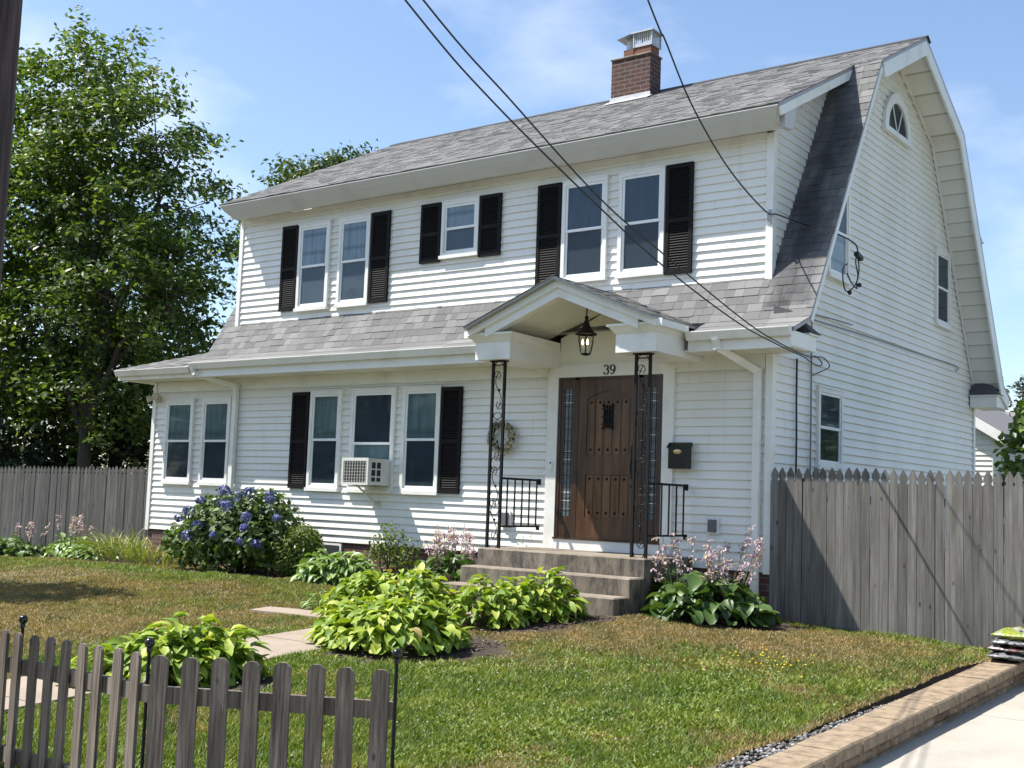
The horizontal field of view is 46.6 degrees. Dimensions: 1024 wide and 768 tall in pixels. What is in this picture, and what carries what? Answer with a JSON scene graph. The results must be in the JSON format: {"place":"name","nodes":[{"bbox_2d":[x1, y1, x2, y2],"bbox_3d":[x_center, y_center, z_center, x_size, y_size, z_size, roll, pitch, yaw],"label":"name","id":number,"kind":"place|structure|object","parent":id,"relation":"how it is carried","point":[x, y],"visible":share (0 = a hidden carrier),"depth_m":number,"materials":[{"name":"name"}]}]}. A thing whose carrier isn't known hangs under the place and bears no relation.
{"place":"outdoors","nodes":[
{"label":"outdoors","id":0,"kind":"place"},
{"bbox_2d":[0,554,991,767],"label":"lawn","id":1,"kind":"structure","parent":0,"point":[491,649],"depth_m":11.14,"materials":[{"name":"plant"}]},
{"bbox_2d":[0,0,22,291],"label":"utility pole","id":2,"kind":"object","parent":1,"relation":"on","point":[10,18],"visible":1,"depth_m":7.03,"materials":[{"name":"brown wood"}]},
{"bbox_2d":[0,534,32,555],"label":"hosta","id":3,"kind":"object","parent":1,"relation":"on","point":[5,543],"visible":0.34,"depth_m":24.26,"materials":[{"name":"green plant"}]},
{"bbox_2d":[0,522,50,557],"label":"hosta","id":4,"kind":"object","parent":1,"relation":"on","point":[38,549],"visible":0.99,"depth_m":23.72,"materials":[{"name":"green plant"}]},
{"bbox_2d":[41,514,94,558],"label":"hosta","id":5,"kind":"object","parent":1,"relation":"on","point":[58,548],"visible":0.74,"depth_m":23.48,"materials":[{"name":"green plant"}]},
{"bbox_2d":[0,466,148,554],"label":"board fence","id":6,"kind":"object","parent":1,"relation":"on","point":[101,500],"visible":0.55,"depth_m":24.67,"materials":[{"name":"grey wood"}]},
{"bbox_2d":[0,319,151,477],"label":"understory tree","id":7,"kind":"object","parent":1,"relation":"on","point":[11,455],"visible":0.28,"depth_m":29.69,"materials":[{"name":"green plant"}]},
{"bbox_2d":[61,541,124,559],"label":"hosta","id":8,"kind":"object","parent":1,"relation":"on","point":[74,553],"visible":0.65,"depth_m":22.45,"materials":[{"name":"green plant"}]},
{"bbox_2d":[67,518,146,562],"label":"daylily","id":9,"kind":"object","parent":1,"relation":"on","point":[107,547],"visible":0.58,"depth_m":21.61,"materials":[{"name":"green plant"}]},
{"bbox_2d":[71,527,145,557],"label":"daylily","id":10,"kind":"object","parent":1,"relation":"on","point":[103,541],"visible":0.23,"depth_m":22.71,"materials":[{"name":"green plant"}]},
{"bbox_2d":[53,638,175,684],"bbox_3d":[-3.079,2.242,9.656,1.120,0.350,1.159,-2,-7,37],"label":"hosta","id":11,"kind":"object","parent":1,"relation":"on","point":[110,645],"visible":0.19,"depth_m":9.52,"materials":[{"name":"green plant"}]},
{"bbox_2d":[0,166,234,473],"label":"broadleaf tree","id":12,"kind":"object","parent":1,"relation":"on","point":[75,448],"visible":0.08,"depth_m":30.31,"materials":[{"name":"green plant"}]},
{"bbox_2d":[0,5,249,473],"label":"maple tree","id":13,"kind":"object","parent":1,"relation":"on","point":[53,161],"visible":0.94,"depth_m":27.65,"materials":[{"name":"green plant"}]},
{"bbox_2d":[106,531,199,564],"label":"daylily","id":14,"kind":"object","parent":1,"relation":"on","point":[144,556],"visible":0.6,"depth_m":19.87,"materials":[{"name":"green plant"}]},
{"bbox_2d":[124,343,207,469],"bbox_3d":[-7.386,1.376,34.045,10.566,6.878,5.299,-2,-7,37],"label":"understory tree","id":15,"kind":"object","parent":1,"relation":"on","point":[136,462],"depth_m":35.35,"materials":[{"name":"green plant"}]},
{"bbox_2d":[110,611,272,686],"bbox_3d":[-2.652,2.145,9.732,1.183,0.555,1.191,6,-7,-35],"label":"hosta","id":16,"kind":"object","parent":1,"relation":"on","point":[177,644],"visible":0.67,"depth_m":9.57,"materials":[{"name":"green plant"}]},
{"bbox_2d":[0,615,402,767],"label":"picket fence","id":17,"kind":"object","parent":1,"relation":"on","point":[250,700],"visible":1,"depth_m":5.95,"materials":[{"name":"grey wood"}]},
{"bbox_2d":[161,485,304,575],"bbox_3d":[-4.372,2.221,18.248,2.986,1.346,1.560,-2,-7,37],"label":"hydrangea","id":18,"kind":"object","parent":1,"relation":"on","point":[257,526],"visible":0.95,"depth_m":17.68,"materials":[{"name":"green plant"}]},
{"bbox_2d":[4,604,491,710],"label":"walkway","id":19,"kind":"structure","parent":1,"relation":"on","point":[283,643],"depth_m":11.16,"materials":[{"name":"concrete"}]},
{"bbox_2d":[266,522,324,576],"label":"boxwood","id":20,"kind":"object","parent":1,"relation":"on","point":[299,543],"visible":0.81,"depth_m":17.13,"materials":[{"name":"green plant"}]},
{"bbox_2d":[220,139,378,275],"bbox_3d":[-6.006,-1.171,35.429,6.444,12.303,4.569,-2,-7,37],"label":"backyard tree","id":21,"kind":"object","parent":1,"relation":"on","point":[327,162],"visible":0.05,"depth_m":35.01,"materials":[{"name":"green plant"}]},
{"bbox_2d":[297,590,327,608],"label":"hosta","id":22,"kind":"object","parent":1,"relation":"on","point":[311,598],"visible":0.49,"depth_m":13.65,"materials":[{"name":"green plant"}]},
{"bbox_2d":[289,541,381,584],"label":"hosta","id":23,"kind":"object","parent":1,"relation":"on","point":[334,567],"visible":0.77,"depth_m":16.27,"materials":[{"name":"green plant"}]},
{"bbox_2d":[301,583,472,655],"bbox_3d":[-1.145,2.204,11.318,1.673,0.574,1.403,-2,-7,37],"label":"hosta","id":24,"kind":"object","parent":1,"relation":"on","point":[390,624],"visible":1,"depth_m":10.91,"materials":[{"name":"green plant"}]},
{"bbox_2d":[364,521,423,580],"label":"rose bush","id":25,"kind":"object","parent":1,"relation":"on","point":[389,553],"visible":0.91,"depth_m":16.72,"materials":[{"name":"green plant"}]},
{"bbox_2d":[24,555,806,689],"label":"mulch","id":26,"kind":"object","parent":1,"relation":"on","point":[574,622],"visible":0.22,"depth_m":12.65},
{"bbox_2d":[311,562,465,618],"bbox_3d":[-1.303,2.238,12.831,1.617,0.644,1.490,0,-6,19],"label":"hosta","id":27,"kind":"object","parent":26,"relation":"on","point":[366,583],"visible":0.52,"depth_m":12.63,"materials":[{"name":"green plant"}]},
{"bbox_2d":[409,523,477,582],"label":"hosta","id":28,"kind":"object","parent":1,"relation":"on","point":[447,562],"visible":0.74,"depth_m":15.75,"materials":[{"name":"green plant"}]},
{"bbox_2d":[48,631,851,756],"bbox_3d":[0.366,2.459,10.088,4.332,0.500,8.871,-2,-7,37],"label":"clover flower","id":29,"kind":"object","parent":1,"relation":"on","point":[543,685],"visible":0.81,"depth_m":9.56,"materials":[{"name":"white plant"}]},
{"bbox_2d":[445,573,540,628],"bbox_3d":[-0.217,2.273,12.527,1.014,0.540,0.999,1,-6,12],"label":"hosta","id":30,"kind":"object","parent":1,"relation":"on","point":[492,602],"visible":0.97,"depth_m":12.32,"materials":[{"name":"green plant"}]},
{"bbox_2d":[502,566,590,622],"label":"hosta","id":31,"kind":"object","parent":1,"relation":"on","point":[546,609],"visible":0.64,"depth_m":12.77,"materials":[{"name":"green plant"}]},
{"bbox_2d":[114,28,1010,615],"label":"house","id":32,"kind":"structure","parent":1,"relation":"on","point":[414,312],"depth_m":16.78,"materials":[{"name":"plastic"}]},
{"bbox_2d":[146,393,160,402],"bbox_3d":[-6.364,0.250,21.119,0.336,0.171,0.202,-2,-7,37],"label":"flood light","id":33,"kind":"object","parent":32,"relation":"attached to","point":[156,397],"visible":1,"depth_m":21.11,"materials":[{"name":"beige plastic"}]},
{"bbox_2d":[159,398,196,484],"bbox_3d":[-5.827,1.000,20.721,0.795,1.494,0.072,-2,-7,37],"label":"window","id":34,"kind":"structure","parent":32,"relation":"in","point":[180,413],"depth_m":20.73,"materials":[{"name":"white glass"}]},
{"bbox_2d":[196,397,231,485],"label":"window","id":35,"kind":"structure","parent":32,"relation":"in","point":[216,411],"depth_m":20.14,"materials":[{"name":"white glass"}]},
{"bbox_2d":[293,219,332,311],"bbox_3d":[-3.269,-1.934,19.514,0.760,1.474,0.072,-2,-7,37],"label":"window","id":36,"kind":"structure","parent":32,"relation":"in","point":[314,244],"depth_m":19.52,"materials":[{"name":"white glass"}]},
{"bbox_2d":[304,389,344,491],"bbox_3d":[-2.933,0.877,18.545,0.720,1.589,0.072,-2,-7,37],"label":"window","id":37,"kind":"structure","parent":32,"relation":"in","point":[326,405],"depth_m":18.55,"materials":[{"name":"white glass"}]},
{"bbox_2d":[321,542,341,560],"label":"basement window","id":38,"kind":"structure","parent":32,"relation":"in","point":[331,548],"depth_m":18.24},
{"bbox_2d":[333,213,371,308],"bbox_3d":[-2.532,-1.961,18.960,0.721,1.474,0.072,-2,-7,37],"label":"window","id":39,"kind":"structure","parent":32,"relation":"in","point":[353,260],"depth_m":18.97,"materials":[{"name":"white glass"}]},
{"bbox_2d":[341,457,391,505],"bbox_3d":[-2.281,1.454,17.695,0.900,0.691,0.500,-2,-7,37],"label":"air conditioner","id":40,"kind":"object","parent":32,"relation":"attached to","point":[359,472],"visible":1,"depth_m":17.46,"materials":[{"name":"beige plastic"}]},
{"bbox_2d":[345,387,398,493],"bbox_3d":[-2.122,0.847,17.935,0.950,1.589,0.072,-2,-7,37],"label":"window","id":41,"kind":"structure","parent":32,"relation":"in","point":[373,411],"depth_m":17.94,"materials":[{"name":"white glass"}]},
{"bbox_2d":[397,385,443,494],"bbox_3d":[-1.341,0.819,17.348,0.758,1.589,0.072,-2,-7,37],"label":"window","id":42,"kind":"structure","parent":32,"relation":"in","point":[421,409],"depth_m":17.36,"materials":[{"name":"white glass"}]},
{"bbox_2d":[438,195,479,259],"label":"window","id":43,"kind":"structure","parent":32,"relation":"in","point":[460,216],"depth_m":17.68,"materials":[{"name":"white glass"}]},
{"bbox_2d":[486,419,514,455],"bbox_3d":[-0.138,0.733,16.374,0.520,0.531,0.119,-2,-7,37],"label":"wreath","id":44,"kind":"object","parent":32,"relation":"attached to","point":[510,433],"visible":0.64,"depth_m":16.31,"materials":[{"name":"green plant"}]},
{"bbox_2d":[560,174,609,282],"bbox_3d":[0.988,-2.117,16.314,0.768,1.459,0.072,-2,-7,37],"label":"window","id":45,"kind":"structure","parent":32,"relation":"in","point":[584,227],"depth_m":16.32,"materials":[{"name":"white glass"}]},
{"bbox_2d":[575,308,596,355],"bbox_3d":[0.932,-0.677,14.897,0.280,0.655,0.280,-2,-7,37],"label":"hanging lantern","id":46,"kind":"object","parent":32,"relation":"hanging from","point":[586,330],"visible":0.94,"depth_m":14.85,"materials":[{"name":"black metal"}]},
{"bbox_2d":[575,378,639,540],"bbox_3d":[1.224,0.967,15.380,0.920,2.076,0.119,-2,-7,37],"label":"front door","id":47,"kind":"structure","parent":32,"relation":"in","point":[605,428],"depth_m":15.40,"materials":[{"name":"brown wood"}]},
{"bbox_2d":[404,0,822,365],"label":"overhead cable","id":48,"kind":"object","parent":32,"relation":"attached to","point":[495,104],"visible":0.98,"depth_m":9.90,"materials":[{"name":"black rubber"}]},
{"bbox_2d":[422,0,829,375],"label":"overhead cable","id":49,"kind":"object","parent":32,"relation":"attached to","point":[506,95],"visible":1,"depth_m":10.01,"materials":[{"name":"black rubber"}]},
{"bbox_2d":[614,165,666,278],"bbox_3d":[1.713,-2.143,15.769,0.738,1.459,0.072,-2,-7,37],"label":"window","id":50,"kind":"structure","parent":32,"relation":"in","point":[642,192],"depth_m":15.78,"materials":[{"name":"white glass"}]},
{"bbox_2d":[667,442,692,468],"bbox_3d":[2.067,0.882,14.665,0.290,0.330,0.131,-2,-7,37],"label":"mailbox","id":51,"kind":"object","parent":32,"relation":"attached to","point":[679,455],"visible":1,"depth_m":14.62,"materials":[{"name":"black metal"}]},
{"bbox_2d":[647,0,857,250],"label":"overhead cable","id":52,"kind":"object","parent":32,"relation":"attached to","point":[738,181],"visible":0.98,"depth_m":12.88,"materials":[{"name":"black rubber"}]},
{"bbox_2d":[847,251,863,294],"bbox_3d":[4.346,-1.383,14.991,0.099,0.574,0.387,-2,-7,37],"label":"cable splice","id":53,"kind":"object","parent":52,"relation":"hanging from","point":[860,257],"visible":1,"depth_m":15.00,"materials":[{"name":"black plastic"}]},
{"bbox_2d":[842,256,858,291],"bbox_3d":[4.216,-1.415,14.847,0.067,0.544,0.518,-2,-7,37],"label":"gable wire","id":54,"kind":"object","parent":53,"relation":"attached to","point":[857,275],"visible":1,"depth_m":14.93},
{"bbox_2d":[847,259,859,288],"bbox_3d":[4.316,-1.432,14.977,0.071,0.445,0.448,-1,-6,32],"label":"gable wire","id":55,"kind":"object","parent":53,"relation":"attached to","point":[856,287],"visible":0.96,"depth_m":15.05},
{"bbox_2d":[795,359,797,480],"bbox_3d":[3.478,0.953,14.553,0.027,2.540,0.034,-2,-7,37],"label":"gable wire","id":56,"kind":"object","parent":32,"relation":"attached to","point":[796,395],"visible":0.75,"depth_m":14.60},
{"bbox_2d":[809,323,812,472],"bbox_3d":[3.753,0.688,14.932,0.023,3.160,0.032,-2,-7,37],"label":"gable wire","id":57,"kind":"object","parent":32,"relation":"attached to","point":[810,408],"visible":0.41,"depth_m":14.96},
{"bbox_2d":[814,385,844,471],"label":"window","id":58,"kind":"structure","parent":32,"relation":"in","point":[829,409],"depth_m":15.44,"materials":[{"name":"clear glass"}]},
{"bbox_2d":[815,314,852,324],"bbox_3d":[4.226,-0.851,15.640,0.014,0.065,1.400,-2,-7,37],"label":"gable wire","id":59,"kind":"object","parent":32,"relation":"attached to","point":[833,319],"visible":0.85,"depth_m":15.64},
{"bbox_2d":[826,191,851,285],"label":"window","id":60,"kind":"structure","parent":32,"relation":"in","point":[840,256],"depth_m":16.01,"materials":[{"name":"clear glass"}]},
{"bbox_2d":[814,319,958,371],"bbox_3d":[5.662,-0.547,17.533,0.018,0.109,6.149,-2,-7,37],"label":"gable wire","id":61,"kind":"object","parent":32,"relation":"attached to","point":[885,342],"visible":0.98,"depth_m":17.08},
{"bbox_2d":[881,93,912,148],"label":"attic window","id":62,"kind":"structure","parent":32,"relation":"in","point":[895,122],"depth_m":17.87,"materials":[{"name":"white glass"}]},
{"bbox_2d":[934,247,952,330],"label":"window","id":63,"kind":"structure","parent":32,"relation":"in","point":[942,300],"depth_m":19.43,"materials":[{"name":"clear glass"}]},
{"bbox_2d":[641,525,782,626],"bbox_3d":[2.215,2.128,13.541,1.616,1.083,1.810,3,-6,-4],"label":"hosta","id":64,"kind":"object","parent":1,"relation":"on","point":[700,596],"visible":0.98,"depth_m":13.12,"materials":[{"name":"green plant"}]},
{"bbox_2d":[702,647,814,677],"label":"dandelion flower","id":65,"kind":"object","parent":1,"relation":"on","point":[791,665],"visible":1,"depth_m":10.66,"materials":[{"name":"yellow plant"}]},
{"bbox_2d":[717,662,982,765],"bbox_3d":[2.137,2.578,8.414,0.310,0.589,9.702,-2,-7,37],"label":"soil edge","id":66,"kind":"object","parent":1,"relation":"on","point":[918,687],"visible":0.18,"depth_m":9.74,"materials":[{"name":"brown soil"}]},
{"bbox_2d":[713,700,895,767],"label":"gravel","id":67,"kind":"structure","parent":66,"relation":"on","point":[770,749],"depth_m":7.97,"materials":[{"name":"grey gravel"}]},
{"bbox_2d":[769,467,1023,647],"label":"board fence","id":68,"kind":"object","parent":1,"relation":"on","point":[909,566],"visible":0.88,"depth_m":12.96,"materials":[{"name":"grey wood"}]},
{"bbox_2d":[975,409,1023,532],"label":"neighbour garage","id":69,"kind":"structure","parent":1,"relation":"on","point":[990,426],"depth_m":29.98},
{"bbox_2d":[993,399,1023,486],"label":"broadleaf bush","id":70,"kind":"object","parent":1,"relation":"on","point":[1016,432],"visible":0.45,"depth_m":14.04,"materials":[{"name":"green plant"}]},
{"bbox_2d":[1004,409,1015,417],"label":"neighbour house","id":71,"kind":"structure","parent":1,"relation":"on","point":[1012,414],"depth_m":47.57,"materials":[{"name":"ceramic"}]},
{"bbox_2d":[1009,378,1023,409],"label":"conifer tree","id":72,"kind":"object","parent":1,"relation":"on","point":[1020,393],"visible":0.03,"depth_m":62.70,"materials":[{"name":"green plant"}]},
{"bbox_2d":[1013,375,1023,407],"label":"conifer tree","id":73,"kind":"object","parent":1,"relation":"on","point":[1022,388],"visible":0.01,"depth_m":57.64,"materials":[{"name":"green plant"}]},
{"bbox_2d":[1,0,1023,476],"label":"sky","id":74,"kind":"structure","parent":0,"point":[290,77],"materials":[{"name":"blue"}]},
{"bbox_2d":[512,530,531,545],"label":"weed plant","id":75,"kind":"object","parent":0,"point":[521,540],"visible":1,"depth_m":15.49,"materials":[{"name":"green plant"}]},
{"bbox_2d":[858,683,1023,767],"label":"driveway","id":76,"kind":"structure","parent":0,"point":[988,734],"depth_m":8.83,"materials":[{"name":"concrete"}]},
{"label":"driveway base","id":77,"kind":"structure","parent":0,"visible":0},
{"bbox_2d":[744,659,1023,767],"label":"retaining wall","id":78,"kind":"structure","parent":77,"relation":"on","point":[864,739],"depth_m":8.88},
{"bbox_2d":[987,651,1023,662],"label":"soil bag","id":79,"kind":"object","parent":78,"relation":"on","point":[1003,656],"visible":0.59,"depth_m":11.32,"materials":[{"name":"grey plastic"}]},
{"bbox_2d":[983,644,1023,654],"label":"soil bag","id":80,"kind":"object","parent":79,"relation":"on","point":[1007,649],"visible":0.56,"depth_m":11.36,"materials":[{"name":"grey plastic"}]},
{"bbox_2d":[990,638,1023,647],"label":"soil bag","id":81,"kind":"object","parent":80,"relation":"on","point":[1010,643],"visible":0.62,"depth_m":11.36,"materials":[{"name":"grey plastic"}]},
{"bbox_2d":[991,626,1023,640],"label":"soil bag","id":82,"kind":"object","parent":81,"relation":"on","point":[1014,633],"visible":1,"depth_m":11.45,"materials":[{"name":"plastic"}]}
]}

